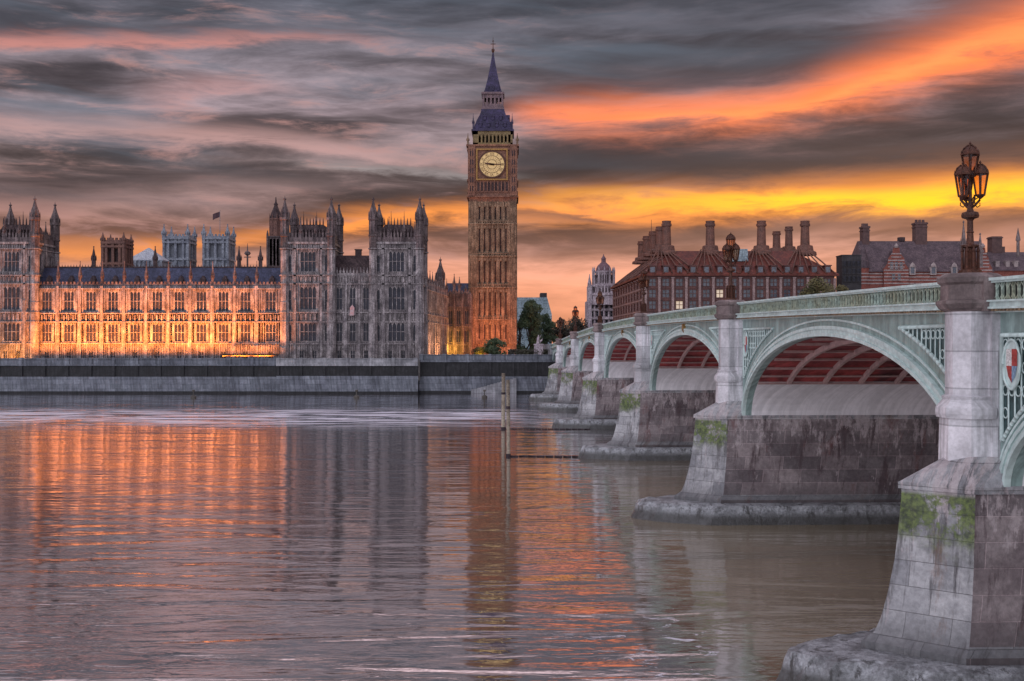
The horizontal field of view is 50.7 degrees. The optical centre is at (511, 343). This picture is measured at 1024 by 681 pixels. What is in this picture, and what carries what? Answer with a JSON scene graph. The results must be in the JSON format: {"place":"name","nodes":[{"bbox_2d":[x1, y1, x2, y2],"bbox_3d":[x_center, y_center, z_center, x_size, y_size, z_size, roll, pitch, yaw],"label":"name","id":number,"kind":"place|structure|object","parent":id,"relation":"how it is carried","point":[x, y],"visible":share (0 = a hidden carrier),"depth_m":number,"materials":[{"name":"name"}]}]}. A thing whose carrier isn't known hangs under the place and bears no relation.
{"place":"outdoors","nodes":[
{"label":"outdoors","id":0,"kind":"place"},
{"bbox_2d":[0,198,60,357],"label":"palace tower","id":1,"kind":"structure","parent":0,"point":[29,252],"depth_m":256.40,"materials":[{"name":"stone"}]},
{"bbox_2d":[2,323,20,341],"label":"window","id":2,"kind":"structure","parent":1,"relation":"in","point":[11,331],"depth_m":256.61,"materials":[{"name":"glass"}]},
{"bbox_2d":[3,287,19,309],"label":"window","id":3,"kind":"structure","parent":1,"relation":"in","point":[11,295],"depth_m":256.61,"materials":[{"name":"glass"}]},
{"bbox_2d":[4,252,19,271],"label":"window","id":4,"kind":"structure","parent":1,"relation":"in","point":[11,259],"depth_m":256.61,"materials":[{"name":"glass"}]},
{"bbox_2d":[100,232,133,266],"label":"church tower","id":5,"kind":"structure","parent":0,"point":[116,252],"depth_m":419.57,"materials":[{"name":"beige stone"}]},
{"bbox_2d":[133,248,171,266],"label":"roof","id":6,"kind":"structure","parent":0,"point":[144,256],"depth_m":451.30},
{"bbox_2d":[39,246,280,357],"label":"palace range","id":7,"kind":"structure","parent":0,"point":[124,311],"depth_m":257.00,"materials":[{"name":"stone"}]},
{"bbox_2d":[41,292,52,311],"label":"window","id":8,"kind":"structure","parent":7,"relation":"in","point":[46,296],"depth_m":257.24,"materials":[{"name":"glass"}]},
{"bbox_2d":[41,324,52,341],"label":"window","id":9,"kind":"structure","parent":7,"relation":"in","point":[46,328],"depth_m":257.24,"materials":[{"name":"glass"}]},
{"bbox_2d":[63,292,74,311],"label":"window","id":10,"kind":"structure","parent":7,"relation":"in","point":[68,296],"depth_m":257.24,"materials":[{"name":"glass"}]},
{"bbox_2d":[63,324,74,341],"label":"window","id":11,"kind":"structure","parent":7,"relation":"in","point":[68,328],"depth_m":257.24,"materials":[{"name":"stone"}]},
{"bbox_2d":[85,292,96,311],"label":"window","id":12,"kind":"structure","parent":7,"relation":"in","point":[90,296],"depth_m":257.24,"materials":[{"name":"glass"}]},
{"bbox_2d":[85,324,96,341],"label":"window","id":13,"kind":"structure","parent":7,"relation":"in","point":[90,328],"depth_m":257.24,"materials":[{"name":"glass"}]},
{"bbox_2d":[107,292,118,311],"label":"window","id":14,"kind":"structure","parent":7,"relation":"in","point":[112,296],"depth_m":257.24,"materials":[{"name":"stone"}]},
{"bbox_2d":[107,324,118,341],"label":"window","id":15,"kind":"structure","parent":7,"relation":"in","point":[112,328],"depth_m":257.24,"materials":[{"name":"stone"}]},
{"bbox_2d":[129,292,140,311],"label":"window","id":16,"kind":"structure","parent":7,"relation":"in","point":[134,296],"depth_m":257.24,"materials":[{"name":"glass"}]},
{"bbox_2d":[129,324,140,341],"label":"window","id":17,"kind":"structure","parent":7,"relation":"in","point":[134,328],"depth_m":257.24,"materials":[{"name":"stone"}]},
{"bbox_2d":[151,292,162,311],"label":"window","id":18,"kind":"structure","parent":7,"relation":"in","point":[157,297],"depth_m":257.24,"materials":[{"name":"glass"}]},
{"bbox_2d":[151,324,162,341],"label":"window","id":19,"kind":"structure","parent":7,"relation":"in","point":[157,329],"depth_m":257.24,"materials":[{"name":"glass"}]},
{"bbox_2d":[173,292,184,311],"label":"window","id":20,"kind":"structure","parent":7,"relation":"in","point":[179,297],"depth_m":257.24,"materials":[{"name":"stone"}]},
{"bbox_2d":[173,324,184,341],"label":"window","id":21,"kind":"structure","parent":7,"relation":"in","point":[179,329],"depth_m":257.24,"materials":[{"name":"glass"}]},
{"bbox_2d":[195,292,206,311],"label":"window","id":22,"kind":"structure","parent":7,"relation":"in","point":[201,297],"depth_m":257.24,"materials":[{"name":"glass"}]},
{"bbox_2d":[195,324,206,341],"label":"window","id":23,"kind":"structure","parent":7,"relation":"in","point":[201,329],"depth_m":257.24,"materials":[{"name":"stone"}]},
{"bbox_2d":[218,292,228,311],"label":"window","id":24,"kind":"structure","parent":7,"relation":"in","point":[223,297],"depth_m":257.24,"materials":[{"name":"stone"}]},
{"bbox_2d":[218,324,228,341],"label":"window","id":25,"kind":"structure","parent":7,"relation":"in","point":[223,329],"depth_m":257.24,"materials":[{"name":"stone"}]},
{"bbox_2d":[240,292,250,311],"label":"window","id":26,"kind":"structure","parent":7,"relation":"in","point":[245,297],"depth_m":257.24,"materials":[{"name":"stone"}]},
{"bbox_2d":[240,324,250,341],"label":"window","id":27,"kind":"structure","parent":7,"relation":"in","point":[245,329],"depth_m":257.24,"materials":[{"name":"stone"}]},
{"bbox_2d":[265,292,275,311],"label":"window","id":28,"kind":"structure","parent":7,"relation":"in","point":[270,296],"depth_m":257.24,"materials":[{"name":"stone"}]},
{"bbox_2d":[265,324,275,341],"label":"window","id":29,"kind":"structure","parent":7,"relation":"in","point":[270,328],"depth_m":257.24,"materials":[{"name":"glass"}]},
{"bbox_2d":[161,224,196,266],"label":"church tower","id":30,"kind":"structure","parent":0,"point":[179,250],"depth_m":479.90,"materials":[{"name":"grey stone"}]},
{"bbox_2d":[201,224,235,266],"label":"church tower","id":31,"kind":"structure","parent":0,"point":[219,249],"depth_m":479.90,"materials":[{"name":"grey stone"}]},
{"bbox_2d":[266,198,280,266],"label":"ventilation tower","id":32,"kind":"structure","parent":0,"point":[273,247],"depth_m":327.85,"materials":[{"name":"stone"}]},
{"bbox_2d":[418,360,419,380],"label":"terrace","id":33,"kind":"structure","parent":0,"point":[418,370],"depth_m":250.26,"materials":[{"name":"stone"}]},
{"bbox_2d":[222,354,278,355],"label":"terrace awning","id":34,"kind":"object","parent":33,"relation":"on","point":[250,354],"visible":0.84,"depth_m":252.24,"materials":[{"name":"fabric"}]},
{"bbox_2d":[0,391,898,680],"bbox_3d":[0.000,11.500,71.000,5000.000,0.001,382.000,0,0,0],"label":"water","id":35,"kind":"structure","parent":0,"point":[306,537],"depth_m":59.00,"materials":[{"name":"liquid"}]},
{"bbox_2d":[0,358,275,393],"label":"river wall","id":36,"kind":"structure","parent":35,"relation":"in","point":[136,375],"depth_m":249.78,"materials":[{"name":"stone"}]},
{"bbox_2d":[276,358,417,393],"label":"river wall","id":37,"kind":"structure","parent":35,"relation":"in","point":[346,375],"depth_m":248.72,"materials":[{"name":"stone"}]},
{"bbox_2d":[280,196,428,359],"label":"palace pavilion","id":38,"kind":"structure","parent":37,"relation":"on","point":[326,284],"depth_m":256.40,"materials":[{"name":"stone"}]},
{"bbox_2d":[289,290,291,309],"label":"window","id":39,"kind":"structure","parent":38,"relation":"in","point":[290,291],"depth_m":256.61,"materials":[{"name":"stone"}]},
{"bbox_2d":[299,323,316,341],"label":"window","id":40,"kind":"structure","parent":38,"relation":"in","point":[308,331],"depth_m":256.61,"materials":[{"name":"glass"}]},
{"bbox_2d":[300,252,315,271],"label":"window","id":41,"kind":"structure","parent":38,"relation":"in","point":[307,259],"depth_m":256.61,"materials":[{"name":"glass"}]},
{"bbox_2d":[300,287,316,309],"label":"window","id":42,"kind":"structure","parent":38,"relation":"in","point":[308,295],"depth_m":256.61,"materials":[{"name":"glass"}]},
{"bbox_2d":[336,323,342,341],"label":"window","id":43,"kind":"structure","parent":38,"relation":"in","point":[339,326],"depth_m":257.24,"materials":[{"name":"glass"}]},
{"bbox_2d":[336,288,342,309],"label":"window","id":44,"kind":"structure","parent":38,"relation":"in","point":[339,291],"depth_m":257.24,"materials":[{"name":"glass"}]},
{"bbox_2d":[349,323,355,341],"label":"window","id":45,"kind":"structure","parent":38,"relation":"in","point":[352,325],"depth_m":257.24,"materials":[{"name":"glass"}]},
{"bbox_2d":[350,288,355,309],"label":"window","id":46,"kind":"structure","parent":38,"relation":"in","point":[352,290],"depth_m":257.24,"materials":[{"name":"glass"}]},
{"bbox_2d":[362,323,368,341],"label":"window","id":47,"kind":"structure","parent":38,"relation":"in","point":[365,325],"depth_m":257.24,"materials":[{"name":"glass"}]},
{"bbox_2d":[363,288,368,309],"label":"window","id":48,"kind":"structure","parent":38,"relation":"in","point":[365,290],"depth_m":257.24,"materials":[{"name":"glass"}]},
{"bbox_2d":[388,323,404,341],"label":"window","id":49,"kind":"structure","parent":38,"relation":"in","point":[396,331],"depth_m":256.61,"materials":[{"name":"glass"}]},
{"bbox_2d":[388,287,404,309],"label":"window","id":50,"kind":"structure","parent":38,"relation":"in","point":[396,295],"depth_m":256.61,"materials":[{"name":"glass"}]},
{"bbox_2d":[389,252,403,271],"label":"window","id":51,"kind":"structure","parent":38,"relation":"in","point":[396,259],"depth_m":256.61,"materials":[{"name":"glass"}]},
{"bbox_2d":[419,354,555,392],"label":"river wall","id":52,"kind":"structure","parent":35,"relation":"in","point":[445,373],"depth_m":251.85,"materials":[{"name":"stone"}]},
{"bbox_2d":[471,378,515,392],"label":"river stairs","id":53,"kind":"structure","parent":35,"relation":"in","point":[494,388],"depth_m":250.30,"materials":[{"name":"stone"}]},
{"bbox_2d":[501,373,505,428],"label":"mooring pile","id":54,"kind":"object","parent":35,"relation":"in","point":[503,405],"visible":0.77,"depth_m":145.45,"materials":[{"name":"grey wood"}]},
{"bbox_2d":[506,380,510,456],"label":"mooring pile","id":55,"kind":"object","parent":35,"relation":"in","point":[508,454],"visible":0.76,"depth_m":110.00,"materials":[{"name":"grey wood"}]},
{"bbox_2d":[511,455,577,456],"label":"floating boom","id":56,"kind":"object","parent":35,"relation":"on","point":[538,456],"visible":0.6,"depth_m":109.95,"materials":[{"name":"black wood"}]},
{"bbox_2d":[510,428,589,429],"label":"floating boom","id":57,"kind":"object","parent":35,"relation":"on","point":[551,428],"visible":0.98,"depth_m":145.13,"materials":[{"name":"black wood"}]},
{"bbox_2d":[528,272,1023,680],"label":"arch bridge","id":58,"kind":"structure","parent":35,"relation":"in","point":[902,406],"depth_m":64.68,"materials":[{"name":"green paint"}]},
{"bbox_2d":[557,317,562,338],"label":"street lamp","id":59,"kind":"object","parent":58,"relation":"on","point":[560,328],"visible":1,"depth_m":221.85,"materials":[{"name":"brown metal"}]},
{"bbox_2d":[572,306,578,330],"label":"street lamp","id":60,"kind":"object","parent":58,"relation":"on","point":[575,319],"visible":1,"depth_m":187.05,"materials":[{"name":"brown metal"}]},
{"bbox_2d":[596,291,603,322],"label":"street lamp","id":61,"kind":"object","parent":58,"relation":"on","point":[599,298],"visible":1,"depth_m":149.08,"materials":[{"name":"brown metal"}]},
{"bbox_2d":[638,269,649,312],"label":"street lamp","id":62,"kind":"object","parent":58,"relation":"on","point":[643,279],"visible":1,"depth_m":109.54,"materials":[{"name":"brown metal"}]},
{"bbox_2d":[722,232,739,299],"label":"street lamp","id":63,"kind":"object","parent":58,"relation":"on","point":[730,291],"visible":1,"depth_m":71.64,"materials":[{"name":"brown metal"}]},
{"bbox_2d":[954,141,988,272],"bbox_3d":[15.595,-4.629,36.896,1.239,4.520,0.984,0,0,-2],"label":"street lamp","id":64,"kind":"object","parent":58,"relation":"on","point":[963,172],"visible":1,"depth_m":36.65,"materials":[{"name":"brown metal"}]},
{"bbox_2d":[0,0,1023,342],"label":"sky","id":65,"kind":"structure","parent":0,"point":[134,118],"materials":[{"name":"grey"}]},
{"bbox_2d":[610,220,838,320],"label":"office block","id":66,"kind":"structure","parent":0,"point":[679,280],"depth_m":290.87,"materials":[{"name":"brown brick"}]},
{"bbox_2d":[648,290,656,297],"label":"window","id":67,"kind":"structure","parent":66,"relation":"in","point":[652,293],"depth_m":290.21,"materials":[{"name":"grey glass"}]},
{"bbox_2d":[649,301,655,308],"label":"window","id":68,"kind":"structure","parent":66,"relation":"in","point":[652,304],"depth_m":290.21,"materials":[{"name":"glass"}]},
{"bbox_2d":[649,279,656,286],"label":"window","id":69,"kind":"structure","parent":66,"relation":"in","point":[652,283],"depth_m":290.21,"materials":[{"name":"grey glass"}]},
{"bbox_2d":[662,279,669,286],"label":"window","id":70,"kind":"structure","parent":66,"relation":"in","point":[665,282],"depth_m":290.21,"materials":[{"name":"grey glass"}]},
{"bbox_2d":[662,290,669,297],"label":"window","id":71,"kind":"structure","parent":66,"relation":"in","point":[665,293],"depth_m":290.21,"materials":[{"name":"grey glass"}]},
{"bbox_2d":[662,301,669,308],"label":"window","id":72,"kind":"structure","parent":66,"relation":"in","point":[665,304],"depth_m":290.21,"materials":[{"name":"grey glass"}]},
{"bbox_2d":[675,279,683,286],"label":"window","id":73,"kind":"structure","parent":66,"relation":"in","point":[679,282],"depth_m":290.21,"materials":[{"name":"grey glass"}]},
{"bbox_2d":[675,290,683,297],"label":"window","id":74,"kind":"structure","parent":66,"relation":"in","point":[679,293],"depth_m":290.21,"materials":[{"name":"grey glass"}]},
{"bbox_2d":[676,301,682,308],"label":"window","id":75,"kind":"structure","parent":66,"relation":"in","point":[679,304],"depth_m":290.21,"materials":[{"name":"yellow glass"}]},
{"bbox_2d":[689,279,696,286],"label":"window","id":76,"kind":"structure","parent":66,"relation":"in","point":[692,282],"depth_m":290.21,"materials":[{"name":"grey glass"}]},
{"bbox_2d":[689,290,696,297],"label":"window","id":77,"kind":"structure","parent":66,"relation":"in","point":[692,293],"depth_m":290.21,"materials":[{"name":"grey glass"}]},
{"bbox_2d":[689,301,696,307],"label":"window","id":78,"kind":"structure","parent":66,"relation":"in","point":[692,304],"depth_m":290.21,"materials":[{"name":"grey glass"}]},
{"bbox_2d":[702,279,710,286],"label":"window","id":79,"kind":"structure","parent":66,"relation":"in","point":[706,282],"depth_m":290.21,"materials":[{"name":"grey glass"}]},
{"bbox_2d":[702,290,710,297],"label":"window","id":80,"kind":"structure","parent":66,"relation":"in","point":[706,293],"depth_m":290.21,"materials":[{"name":"grey glass"}]},
{"bbox_2d":[716,279,723,286],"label":"window","id":81,"kind":"structure","parent":66,"relation":"in","point":[719,282],"depth_m":290.21,"materials":[{"name":"grey glass"}]},
{"bbox_2d":[716,290,723,297],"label":"window","id":82,"kind":"structure","parent":66,"relation":"in","point":[719,293],"depth_m":290.07,"materials":[{"name":"yellow glass"}]},
{"bbox_2d":[743,279,750,286],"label":"window","id":83,"kind":"structure","parent":66,"relation":"in","point":[746,282],"depth_m":290.21,"materials":[{"name":"grey glass"}]},
{"bbox_2d":[743,290,750,297],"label":"window","id":84,"kind":"structure","parent":66,"relation":"in","point":[746,293],"depth_m":290.21,"materials":[{"name":"grey glass"}]},
{"bbox_2d":[756,279,764,286],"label":"window","id":85,"kind":"structure","parent":66,"relation":"in","point":[759,282],"depth_m":290.21,"materials":[{"name":"grey glass"}]},
{"bbox_2d":[756,290,764,297],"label":"window","id":86,"kind":"structure","parent":66,"relation":"in","point":[759,293],"depth_m":290.21,"materials":[{"name":"grey glass"}]},
{"bbox_2d":[770,279,777,286],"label":"window","id":87,"kind":"structure","parent":66,"relation":"in","point":[773,282],"depth_m":290.21,"materials":[{"name":"grey glass"}]},
{"bbox_2d":[770,290,777,297],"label":"window","id":88,"kind":"structure","parent":66,"relation":"in","point":[773,293],"depth_m":290.21,"materials":[{"name":"grey glass"}]},
{"bbox_2d":[783,290,790,296],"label":"window","id":89,"kind":"structure","parent":66,"relation":"in","point":[786,293],"depth_m":290.21,"materials":[{"name":"grey glass"}]},
{"bbox_2d":[783,279,791,286],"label":"window","id":90,"kind":"structure","parent":66,"relation":"in","point":[786,282],"depth_m":290.21,"materials":[{"name":"grey glass"}]},
{"bbox_2d":[796,279,804,286],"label":"window","id":91,"kind":"structure","parent":66,"relation":"in","point":[800,282],"depth_m":290.21,"materials":[{"name":"grey glass"}]},
{"bbox_2d":[799,276,836,295],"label":"tree","id":92,"kind":"object","parent":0,"point":[810,289],"visible":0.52,"depth_m":273.56,"materials":[{"name":"green plant"}]},
{"bbox_2d":[836,284,848,291],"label":"tree","id":93,"kind":"object","parent":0,"point":[841,287],"visible":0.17,"depth_m":278.57,"materials":[{"name":"green plant"}]},
{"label":"pavement","id":94,"kind":"structure","parent":0,"visible":0},
{"bbox_2d":[428,257,448,354],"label":"palace wing","id":95,"kind":"structure","parent":94,"relation":"on","point":[438,326],"depth_m":297.92,"materials":[{"name":"beige stone"}]},
{"bbox_2d":[447,274,472,354],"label":"palace wing","id":96,"kind":"structure","parent":94,"relation":"on","point":[460,302],"depth_m":317.80,"materials":[{"name":"brown stone"}]},
{"bbox_2d":[471,346,484,354],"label":"bush","id":97,"kind":"object","parent":94,"relation":"on","point":[478,350],"visible":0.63,"depth_m":286.05,"materials":[{"name":"green plant"}]},
{"bbox_2d":[466,41,518,354],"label":"clock tower","id":98,"kind":"structure","parent":94,"relation":"on","point":[492,179],"depth_m":319.68,"materials":[{"name":"stone"}]},
{"bbox_2d":[483,337,506,354],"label":"bush","id":99,"kind":"object","parent":94,"relation":"on","point":[491,345],"visible":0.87,"depth_m":283.86,"materials":[{"name":"green plant"}]},
{"bbox_2d":[517,321,524,347],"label":"tree","id":100,"kind":"object","parent":94,"relation":"on","point":[520,335],"visible":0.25,"depth_m":344.64,"materials":[{"name":"green plant"}]},
{"bbox_2d":[508,349,547,354],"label":"hedge","id":101,"kind":"object","parent":94,"relation":"on","point":[523,351],"visible":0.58,"depth_m":261.25,"materials":[{"name":"green plant"}]},
{"bbox_2d":[517,299,542,349],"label":"tree","id":102,"kind":"object","parent":94,"relation":"on","point":[530,320],"visible":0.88,"depth_m":328.48,"materials":[{"name":"green plant"}]},
{"bbox_2d":[534,335,543,354],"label":"monument","id":103,"kind":"object","parent":94,"relation":"on","point":[538,346],"visible":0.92,"depth_m":261.27,"materials":[{"name":"white stone"}]},
{"bbox_2d":[538,313,558,343],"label":"tree","id":104,"kind":"object","parent":94,"relation":"on","point":[548,325],"visible":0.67,"depth_m":343.89,"materials":[{"name":"green plant"}]},
{"bbox_2d":[549,319,570,345],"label":"tree","id":105,"kind":"object","parent":94,"relation":"on","point":[566,330],"visible":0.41,"depth_m":358.38,"materials":[{"name":"green plant"}]},
{"bbox_2d":[566,317,588,333],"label":"tree","id":106,"kind":"object","parent":94,"relation":"on","point":[580,324],"visible":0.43,"depth_m":374.33,"materials":[{"name":"green plant"}]},
{"bbox_2d":[836,255,861,291],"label":"office block","id":107,"kind":"structure","parent":94,"relation":"on","point":[848,269],"depth_m":310.00,"materials":[{"name":"grey glass"}]},
{"bbox_2d":[852,220,994,288],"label":"brick building","id":108,"kind":"structure","parent":94,"relation":"on","point":[919,258],"depth_m":331.37,"materials":[{"name":"brown brick"}]},
{"bbox_2d":[986,229,1023,275],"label":"brick building","id":109,"kind":"structure","parent":94,"relation":"on","point":[1002,262],"depth_m":337.55,"materials":[{"name":"brown brick"}]},
{"bbox_3d":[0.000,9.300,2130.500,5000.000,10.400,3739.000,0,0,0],"label":"ground","id":110,"kind":"structure","parent":0,"visible":0},
{"bbox_2d":[517,293,551,348],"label":"office block","id":111,"kind":"structure","parent":110,"relation":"on","point":[542,300],"depth_m":430.00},
{"bbox_2d":[585,254,614,327],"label":"domed building","id":112,"kind":"structure","parent":110,"relation":"on","point":[603,279],"depth_m":423.70,"materials":[{"name":"white stone"}]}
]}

